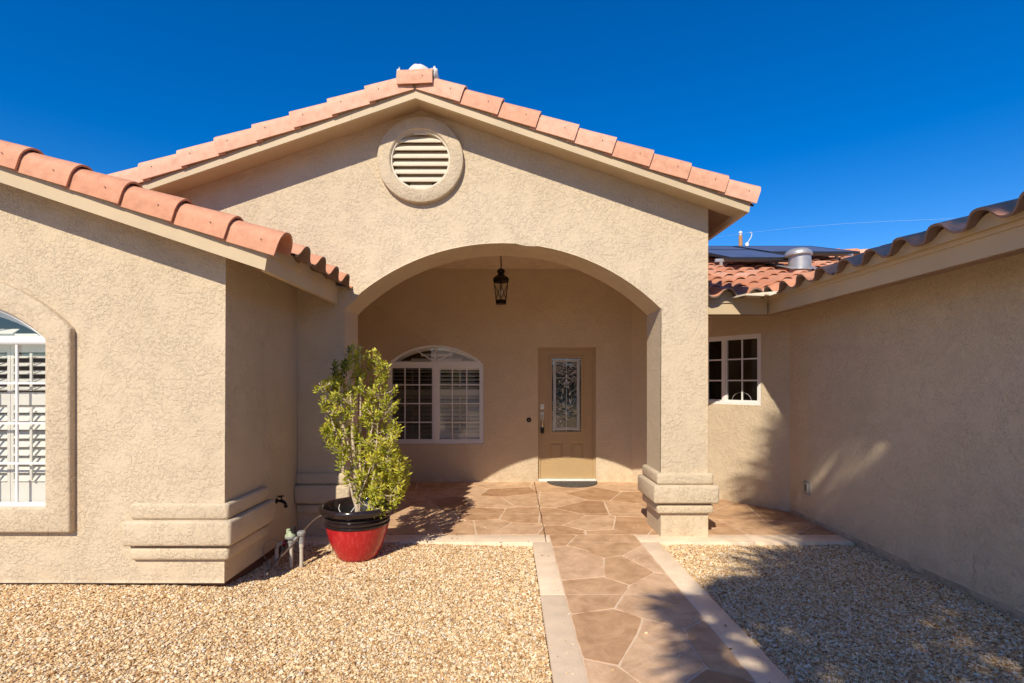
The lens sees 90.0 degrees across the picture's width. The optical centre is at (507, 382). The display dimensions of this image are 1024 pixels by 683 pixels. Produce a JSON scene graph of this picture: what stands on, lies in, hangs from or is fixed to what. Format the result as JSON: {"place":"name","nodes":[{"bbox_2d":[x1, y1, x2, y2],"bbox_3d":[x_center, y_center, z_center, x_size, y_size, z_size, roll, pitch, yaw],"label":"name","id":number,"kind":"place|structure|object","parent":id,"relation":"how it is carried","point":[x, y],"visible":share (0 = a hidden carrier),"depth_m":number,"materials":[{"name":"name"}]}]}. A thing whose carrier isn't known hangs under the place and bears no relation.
{"place":"outdoors","nodes":[
{"label":"outdoors","id":0,"kind":"place"},
{"bbox_2d":[0,543,1023,682],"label":"gravel","id":1,"kind":"structure","parent":0,"point":[828,613],"depth_m":3.29,"materials":[{"name":"beige gravel"}]},
{"bbox_2d":[275,540,286,565],"bbox_3d":[-1.955,1.464,4.407,0.093,0.211,0.043,0,0,-11],"label":"elbow pipe","id":2,"kind":"object","parent":1,"relation":"on","point":[278,544],"visible":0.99,"depth_m":4.39,"materials":[{"name":"white plastic"}]},
{"bbox_2d":[279,526,305,567],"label":"irrigation valves","id":3,"kind":"object","parent":1,"relation":"on","point":[290,536],"visible":0.95,"depth_m":4.34,"materials":[{"name":"white plastic"}]},
{"bbox_2d":[319,497,393,561],"bbox_3d":[-1.335,1.307,4.555,0.650,0.466,0.650,0,0,0],"label":"plant pot","id":4,"kind":"object","parent":1,"relation":"on","point":[353,536],"visible":0.91,"depth_m":4.35,"materials":[{"name":"red ceramic"}]},
{"bbox_2d":[266,515,322,574],"bbox_3d":[-1.781,1.349,4.314,0.054,0.395,0.528,0,0,40],"label":"drip tube","id":5,"kind":"object","parent":4,"relation":"attached to","point":[286,551],"visible":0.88,"depth_m":4.25,"materials":[{"name":"plastic"}]},
{"bbox_2d":[312,341,412,518],"bbox_3d":[-1.284,0.422,4.529,0.866,1.601,0.465,0,0,0],"label":"ficus shrub","id":6,"kind":"object","parent":4,"relation":"on","point":[374,495],"visible":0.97,"depth_m":4.50,"materials":[{"name":"green plant"}]},
{"bbox_2d":[0,0,1023,248],"label":"sky","id":7,"kind":"structure","parent":0,"point":[854,113],"materials":[{"name":"blue"}]},
{"bbox_2d":[287,535,853,682],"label":"walkway border","id":8,"kind":"object","parent":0,"point":[746,651],"visible":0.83,"depth_m":3.81,"materials":[{"name":"concrete"}]},
{"bbox_2d":[388,482,837,682],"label":"patio","id":9,"kind":"structure","parent":0,"point":[636,635],"depth_m":4.11,"materials":[{"name":"stone"}]},
{"bbox_2d":[295,482,836,682],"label":"paving stones","id":10,"kind":"object","parent":9,"relation":"on","point":[606,636],"visible":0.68,"depth_m":4.66,"materials":[{"name":"stone"}]},
{"bbox_2d":[534,482,545,540],"bbox_3d":[0.388,1.527,6.400,0.019,0.014,2.941,0,0,1],"label":"control joint","id":11,"kind":"object","parent":10,"relation":"on","point":[541,514],"visible":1,"depth_m":5.91,"materials":[{"name":"brown concrete"}]},
{"bbox_2d":[422,513,680,594],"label":"paving joints","id":12,"kind":"object","parent":10,"relation":"on","point":[564,513],"visible":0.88,"depth_m":5.97,"materials":[{"name":"concrete"}]},
{"bbox_2d":[296,535,846,682],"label":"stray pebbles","id":13,"kind":"object","parent":10,"relation":"on","point":[725,625],"visible":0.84,"depth_m":3.38,"materials":[{"name":"beige stone"}]},
{"bbox_2d":[547,481,596,487],"bbox_3d":[0.985,1.520,7.660,0.770,0.012,0.440,0,0,0],"label":"doormat","id":14,"kind":"object","parent":10,"relation":"on","point":[575,484],"visible":1,"depth_m":7.69,"materials":[{"name":"rubber"}]},
{"bbox_2d":[394,513,782,670],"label":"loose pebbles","id":15,"kind":"object","parent":10,"relation":"on","point":[587,587],"visible":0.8,"depth_m":3.80,"materials":[{"name":"beige stone"}]},
{"label":"ground","id":16,"kind":"structure","parent":0,"visible":0},
{"bbox_2d":[0,64,1023,622],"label":"house","id":17,"kind":"structure","parent":16,"relation":"on","point":[180,328],"depth_m":4.80,"materials":[{"name":"paint"}]},
{"bbox_2d":[0,310,44,505],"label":"window","id":18,"kind":"structure","parent":17,"relation":"in","point":[22,349],"depth_m":3.87,"materials":[{"name":"white plastic"}]},
{"bbox_2d":[263,539,282,558],"bbox_3d":[-2.001,1.430,4.360,0.174,0.205,0.006,0,0,0],"label":"wire loop","id":19,"kind":"object","parent":17,"relation":"attached to","point":[271,539],"visible":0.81,"depth_m":4.36,"materials":[{"name":"black metal"}]},
{"bbox_2d":[275,495,287,507],"bbox_3d":[-2.037,1.073,4.620,0.101,0.104,0.057,0,0,0],"label":"hose faucet","id":20,"kind":"object","parent":17,"relation":"attached to","point":[281,500],"visible":1,"depth_m":4.61,"materials":[{"name":"brown metal"}]},
{"bbox_2d":[387,345,483,443],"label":"window","id":21,"kind":"structure","parent":17,"relation":"in","point":[440,388],"depth_m":8.01,"materials":[{"name":"white plastic"}]},
{"bbox_2d":[493,256,508,304],"bbox_3d":[-0.090,-1.388,6.700,0.204,0.725,0.236,0,0,0],"label":"porch lantern","id":22,"kind":"object","parent":17,"relation":"hanging from","point":[500,278],"visible":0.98,"depth_m":6.65,"materials":[{"name":"brown metal"}]},
{"bbox_2d":[538,347,595,481],"bbox_3d":[0.912,0.492,7.963,0.887,2.075,0.162,0,0,0],"label":"door","id":23,"kind":"structure","parent":17,"relation":"in","point":[566,375],"depth_m":7.96,"materials":[{"name":"paint"}]},
{"bbox_2d":[708,246,752,249],"bbox_3d":[3.865,-2.509,9.760,1.250,0.454,0.980,0,0,0],"label":"solar panel","id":24,"kind":"object","parent":17,"relation":"attached to","point":[723,248],"visible":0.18,"depth_m":9.58,"materials":[{"name":"blue glass"}]},
{"bbox_2d":[708,333,760,404],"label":"window","id":25,"kind":"structure","parent":17,"relation":"in","point":[734,362],"depth_m":7.45,"materials":[{"name":"white plastic"}]},
{"bbox_2d":[708,250,787,267],"bbox_3d":[3.833,-2.076,8.460,1.235,0.647,1.560,0,0,0],"label":"solar panel","id":26,"kind":"object","parent":17,"relation":"attached to","point":[744,256],"visible":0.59,"depth_m":7.93,"materials":[{"name":"blue glass"}]},
{"bbox_2d":[734,246,859,260],"bbox_3d":[5.240,-2.431,9.525,1.720,0.611,1.450,0,0,0],"label":"solar panel","id":27,"kind":"object","parent":17,"relation":"attached to","point":[822,251],"visible":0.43,"depth_m":9.08,"materials":[{"name":"black glass"}]},
{"bbox_2d":[803,480,810,494],"bbox_3d":[3.314,1.167,5.690,0.032,0.145,0.124,0,0,0],"label":"outlet cover","id":28,"kind":"object","parent":17,"relation":"attached to","point":[806,487],"visible":1,"depth_m":5.66,"materials":[{"name":"grey plastic"}]},
{"bbox_2d":[738,231,742,245],"bbox_3d":[13.620,-3.670,30.000,0.319,10.400,0.319,0,0,0],"label":"utility pole","id":29,"kind":"object","parent":16,"relation":"on","point":[740,243],"visible":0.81,"depth_m":29.94,"materials":[{"name":"brown wood"}]}
]}

